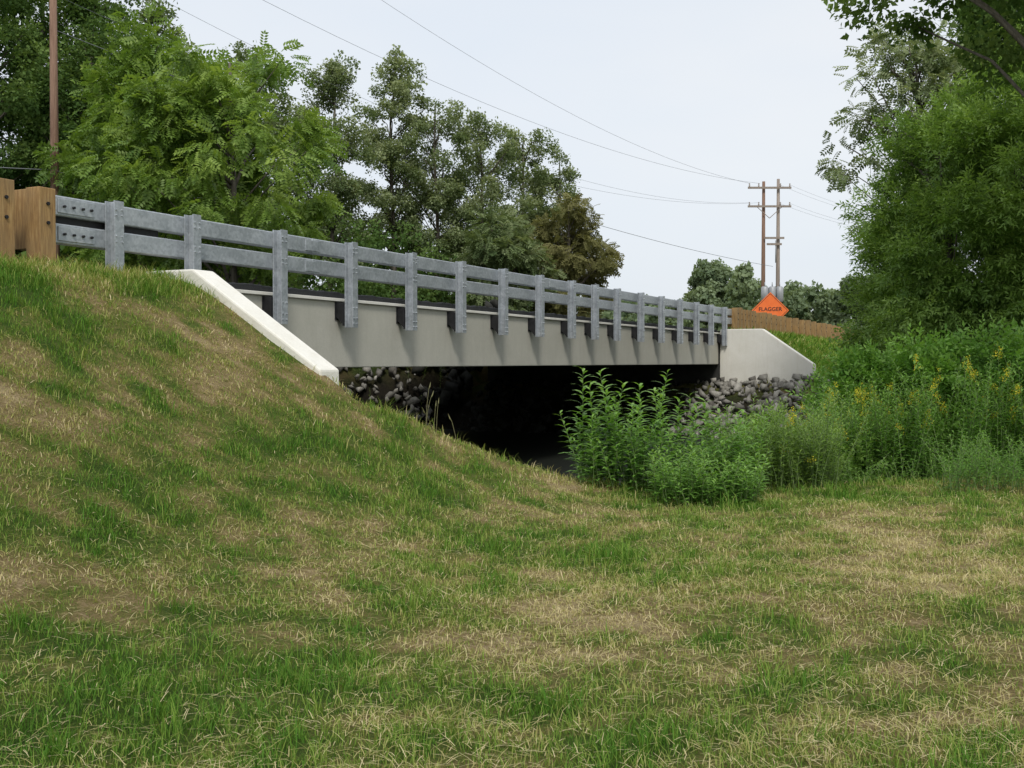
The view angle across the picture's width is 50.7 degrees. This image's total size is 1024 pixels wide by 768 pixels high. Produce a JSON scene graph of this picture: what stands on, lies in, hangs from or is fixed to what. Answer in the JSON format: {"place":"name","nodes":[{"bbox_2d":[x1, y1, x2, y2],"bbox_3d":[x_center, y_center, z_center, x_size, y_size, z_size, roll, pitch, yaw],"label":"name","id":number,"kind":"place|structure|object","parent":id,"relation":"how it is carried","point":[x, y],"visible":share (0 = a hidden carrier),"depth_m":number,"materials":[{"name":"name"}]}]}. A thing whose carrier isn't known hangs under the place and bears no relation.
{"place":"outdoors","nodes":[
{"label":"outdoors","id":0,"kind":"place"},
{"bbox_2d":[0,0,1022,309],"label":"sky","id":1,"kind":"structure","parent":0,"point":[749,91],"materials":[{"name":"white"}]},
{"bbox_2d":[0,257,1023,767],"bbox_3d":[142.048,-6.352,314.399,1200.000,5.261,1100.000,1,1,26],"label":"ground","id":2,"kind":"structure","parent":0,"point":[384,384],"depth_m":7.71,"materials":[{"name":"green plant"}]},
{"bbox_2d":[0,178,55,263],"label":"timber post guardrail","id":3,"kind":"object","parent":2,"relation":"on","point":[28,218],"visible":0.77,"depth_m":12.41,"materials":[{"name":"wood"}]},
{"bbox_2d":[0,0,100,260],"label":"maple tree","id":4,"kind":"object","parent":2,"relation":"on","point":[19,100],"visible":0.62,"depth_m":43.21,"materials":[{"name":"green plant"}]},
{"bbox_2d":[0,0,105,189],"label":"maple tree","id":5,"kind":"object","parent":2,"relation":"on","point":[45,24],"visible":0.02,"depth_m":47.55,"materials":[{"name":"green plant"}]},
{"bbox_2d":[49,0,59,262],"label":"utility pole","id":6,"kind":"object","parent":2,"relation":"on","point":[54,132],"visible":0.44,"depth_m":37.70,"materials":[{"name":"brown wood"}]},
{"bbox_2d":[0,0,156,272],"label":"maple tree","id":7,"kind":"object","parent":2,"relation":"on","point":[94,20],"visible":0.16,"depth_m":44.97,"materials":[{"name":"green plant"}]},
{"bbox_2d":[32,0,218,272],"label":"locust tree","id":8,"kind":"object","parent":2,"relation":"on","point":[147,46],"visible":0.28,"depth_m":36.54,"materials":[{"name":"green plant"}]},
{"bbox_2d":[115,0,197,268],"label":"maple tree","id":9,"kind":"object","parent":2,"relation":"on","point":[172,13],"visible":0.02,"depth_m":51.99,"materials":[{"name":"green plant"}]},
{"bbox_2d":[71,26,352,286],"bbox_3d":[-9.137,-4.512,35.172,7.962,13.248,8.408,0,1,-2],"label":"locust tree","id":10,"kind":"object","parent":2,"relation":"on","point":[206,102],"visible":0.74,"depth_m":33.12,"materials":[{"name":"green plant"}]},
{"bbox_2d":[15,183,470,305],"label":"shrub thicket","id":11,"kind":"object","parent":2,"relation":"on","point":[17,252],"visible":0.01,"depth_m":60.26,"materials":[{"name":"green plant"}]},
{"bbox_2d":[201,40,330,289],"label":"maple tree","id":12,"kind":"object","parent":2,"relation":"on","point":[275,102],"visible":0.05,"depth_m":50.90,"materials":[{"name":"green plant"}]},
{"bbox_2d":[129,218,534,311],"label":"shrub thicket","id":13,"kind":"object","parent":2,"relation":"on","point":[423,294],"visible":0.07,"depth_m":46.29,"materials":[{"name":"green plant"}]},
{"bbox_2d":[286,50,392,291],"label":"cottonwood tree","id":14,"kind":"object","parent":2,"relation":"on","point":[340,185],"visible":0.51,"depth_m":49.39,"materials":[{"name":"green plant"}]},
{"bbox_2d":[342,44,443,298],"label":"cottonwood tree","id":15,"kind":"object","parent":2,"relation":"on","point":[401,85],"visible":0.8,"depth_m":52.16,"materials":[{"name":"green plant"}]},
{"bbox_2d":[359,367,442,419],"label":"roadside weeds","id":16,"kind":"object","parent":2,"relation":"on","point":[421,403],"visible":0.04,"depth_m":41.47,"materials":[{"name":"green plant"}]},
{"bbox_2d":[375,99,484,303],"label":"cottonwood tree","id":17,"kind":"object","parent":2,"relation":"on","point":[432,199],"visible":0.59,"depth_m":53.18,"materials":[{"name":"green plant"}]},
{"bbox_2d":[422,382,457,453],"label":"seed grass","id":18,"kind":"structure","parent":2,"relation":"on","point":[426,413],"depth_m":13.39,"materials":[{"name":"green plant"}]},
{"bbox_2d":[146,269,815,385],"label":"concrete road bridge","id":19,"kind":"structure","parent":2,"relation":"on","point":[312,333],"depth_m":23.34,"materials":[{"name":"concrete"}]},
{"bbox_2d":[55,195,731,345],"bbox_3d":[1.447,-1.758,26.836,0.349,1.600,31.434,1,1,26],"label":"steel bridge railing","id":20,"kind":"object","parent":19,"relation":"attached to","point":[114,230],"visible":0.92,"depth_m":18.17,"materials":[{"name":"grey metal"}]},
{"bbox_2d":[436,107,539,295],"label":"cottonwood tree","id":21,"kind":"object","parent":2,"relation":"on","point":[476,166],"visible":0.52,"depth_m":54.25,"materials":[{"name":"green plant"}]},
{"bbox_2d":[0,250,1021,491],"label":"long grass","id":22,"kind":"structure","parent":2,"relation":"on","point":[71,265],"depth_m":12.87,"materials":[{"name":"green plant"}]},
{"bbox_2d":[454,198,568,311],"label":"ash tree","id":23,"kind":"object","parent":2,"relation":"on","point":[503,245],"visible":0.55,"depth_m":49.15,"materials":[{"name":"green plant"}]},
{"bbox_2d":[0,259,1023,767],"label":"grass clippings","id":24,"kind":"object","parent":2,"relation":"on","point":[530,617],"depth_m":6.52,"materials":[{"name":"beige plant"}]},
{"bbox_2d":[485,126,563,271],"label":"cottonwood tree","id":25,"kind":"object","parent":2,"relation":"on","point":[536,185],"visible":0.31,"depth_m":56.35,"materials":[{"name":"green plant"}]},
{"bbox_2d":[411,299,689,436],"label":"mossy riprap","id":26,"kind":"object","parent":2,"relation":"on","point":[452,388],"visible":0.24,"depth_m":41.12,"materials":[{"name":"grey stone"}]},
{"bbox_2d":[525,144,583,311],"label":"cottonwood tree","id":27,"kind":"object","parent":2,"relation":"on","point":[568,173],"visible":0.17,"depth_m":57.39,"materials":[{"name":"green plant"}]},
{"bbox_2d":[527,192,624,317],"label":"ash tree","id":28,"kind":"object","parent":2,"relation":"on","point":[595,267],"visible":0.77,"depth_m":51.43,"materials":[{"name":"green plant"}]},
{"bbox_2d":[336,367,832,437],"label":"riprap rocks","id":29,"kind":"object","parent":2,"relation":"on","point":[720,383],"visible":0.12,"depth_m":38.45,"materials":[{"name":"stone"}]},
{"bbox_2d":[576,294,687,326],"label":"distant treeline","id":30,"kind":"object","parent":2,"relation":"on","point":[609,314],"visible":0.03,"depth_m":160.34,"materials":[{"name":"green plant"}]},
{"bbox_2d":[563,367,761,484],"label":"tall weeds","id":31,"kind":"object","parent":2,"relation":"on","point":[633,405],"visible":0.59,"depth_m":14.17,"materials":[{"name":"green plant"}]},
{"bbox_2d":[558,404,771,495],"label":"leafy weeds","id":32,"kind":"object","parent":2,"relation":"on","point":[635,477],"visible":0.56,"depth_m":13.75,"materials":[{"name":"green plant"}]},
{"bbox_2d":[682,285,721,330],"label":"maple tree","id":33,"kind":"object","parent":2,"relation":"on","point":[703,295],"visible":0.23,"depth_m":123.93,"materials":[{"name":"green plant"}]},
{"bbox_2d":[642,436,772,506],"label":"leafy weeds","id":34,"kind":"object","parent":2,"relation":"on","point":[675,483],"visible":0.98,"depth_m":12.72,"materials":[{"name":"green plant"}]},
{"bbox_2d":[687,257,733,308],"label":"maple tree","id":35,"kind":"object","parent":2,"relation":"on","point":[716,274],"visible":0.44,"depth_m":133.03,"materials":[{"name":"green plant"}]},
{"bbox_2d":[748,179,790,301],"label":"utility pole","id":36,"kind":"object","parent":2,"relation":"on","point":[777,291],"visible":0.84,"depth_m":87.59,"materials":[{"name":"wood"}]},
{"bbox_2d":[0,0,861,266],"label":"overhead wires","id":37,"kind":"object","parent":36,"relation":"attached to","point":[448,134],"visible":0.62,"depth_m":56.33,"materials":[{"name":"black"}]},
{"bbox_2d":[678,390,875,490],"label":"fine weeds","id":38,"kind":"object","parent":2,"relation":"on","point":[819,465],"visible":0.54,"depth_m":14.52,"materials":[{"name":"green plant"}]},
{"bbox_2d":[721,326,859,383],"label":"embankment grass","id":39,"kind":"structure","parent":2,"relation":"on","point":[814,349],"depth_m":45.31,"materials":[{"name":"green plant"}]},
{"bbox_2d":[721,308,863,340],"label":"timber post guardrail","id":40,"kind":"object","parent":2,"relation":"on","point":[742,318],"visible":0.4,"depth_m":47.62,"materials":[{"name":"wood"}]},
{"bbox_2d":[695,399,895,487],"bbox_3d":[4.066,1.276,16.123,3.351,2.161,2.040,-1,1,-26],"label":"bank shrub","id":41,"kind":"object","parent":2,"relation":"on","point":[863,455],"visible":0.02,"depth_m":15.90,"materials":[{"name":"green plant"}]},
{"bbox_2d":[716,260,877,329],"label":"distant treeline","id":42,"kind":"object","parent":2,"relation":"on","point":[743,290],"visible":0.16,"depth_m":116.48,"materials":[{"name":"green plant"}]},
{"bbox_2d":[782,368,933,484],"bbox_3d":[5.659,0.936,17.553,2.476,2.418,4.187,1,1,26],"label":"goldenrod","id":43,"kind":"object","parent":2,"relation":"on","point":[878,436],"visible":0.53,"depth_m":16.71,"materials":[{"name":"green plant"}]},
{"bbox_2d":[796,446,968,485],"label":"fine weeds","id":44,"kind":"object","parent":2,"relation":"on","point":[936,474],"visible":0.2,"depth_m":15.59,"materials":[{"name":"green plant"}]},
{"bbox_2d":[815,15,983,240],"bbox_3d":[11.359,-4.322,30.929,5.163,12.450,5.289,0,1,-1],"label":"locust tree","id":45,"kind":"object","parent":2,"relation":"on","point":[926,58],"visible":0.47,"depth_m":30.66,"materials":[{"name":"green plant"}]},
{"bbox_2d":[785,314,1023,478],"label":"bank shrub","id":46,"kind":"object","parent":2,"relation":"on","point":[857,365],"visible":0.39,"depth_m":17.65,"materials":[{"name":"green plant"}]},
{"bbox_2d":[835,172,979,363],"bbox_3d":[9.487,-1.577,25.878,3.610,7.275,3.318,1,1,26],"label":"willow tree","id":47,"kind":"object","parent":2,"relation":"on","point":[868,293],"visible":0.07,"depth_m":25.99,"materials":[{"name":"green plant"}]},
{"bbox_2d":[816,264,1000,420],"bbox_3d":[12.840,-0.542,29.711,5.181,5.681,10.463,0,1,-17],"label":"shrub thicket","id":48,"kind":"object","parent":2,"relation":"on","point":[835,338],"depth_m":33.47,"materials":[{"name":"green plant"}]},
{"bbox_2d":[821,0,1023,97],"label":"walnut tree","id":49,"kind":"object","parent":2,"relation":"on","point":[1012,55],"visible":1,"depth_m":16.85,"materials":[{"name":"green plant"}]},
{"bbox_2d":[833,75,1023,361],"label":"willow tree","id":50,"kind":"object","parent":2,"relation":"on","point":[918,261],"visible":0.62,"depth_m":22.15,"materials":[{"name":"green plant"}]},
{"bbox_2d":[862,342,1023,481],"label":"goldenrod","id":51,"kind":"object","parent":2,"relation":"on","point":[995,427],"visible":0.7,"depth_m":16.23,"materials":[{"name":"green plant"}]},
{"bbox_2d":[883,0,1023,271],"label":"walnut tree","id":52,"kind":"object","parent":2,"relation":"on","point":[962,26],"visible":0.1,"depth_m":32.74,"materials":[{"name":"green plant"}]},
{"bbox_2d":[901,18,1023,372],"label":"willow tree","id":53,"kind":"object","parent":2,"relation":"on","point":[1001,182],"visible":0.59,"depth_m":21.21,"materials":[{"name":"green plant"}]},
{"bbox_2d":[920,428,1023,493],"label":"fine weeds","id":54,"kind":"object","parent":2,"relation":"on","point":[976,470],"visible":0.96,"depth_m":13.97,"materials":[{"name":"green plant"}]},
{"bbox_2d":[967,43,1022,272],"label":"maple tree","id":55,"kind":"object","parent":2,"relation":"on","point":[1003,141],"visible":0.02,"depth_m":27.06,"materials":[{"name":"green plant"}]},
{"bbox_2d":[435,429,723,484],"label":"stream","id":56,"kind":"structure","parent":0,"point":[544,449],"depth_m":32.84,"materials":[{"name":"black liquid"}]},
{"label":"road","id":57,"kind":"structure","parent":0,"visible":0},
{"bbox_2d":[752,292,788,315],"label":"flagger road sign","id":58,"kind":"object","parent":57,"relation":"on","point":[770,302],"visible":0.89,"depth_m":49.66,"materials":[{"name":"orange plastic"}]}
]}

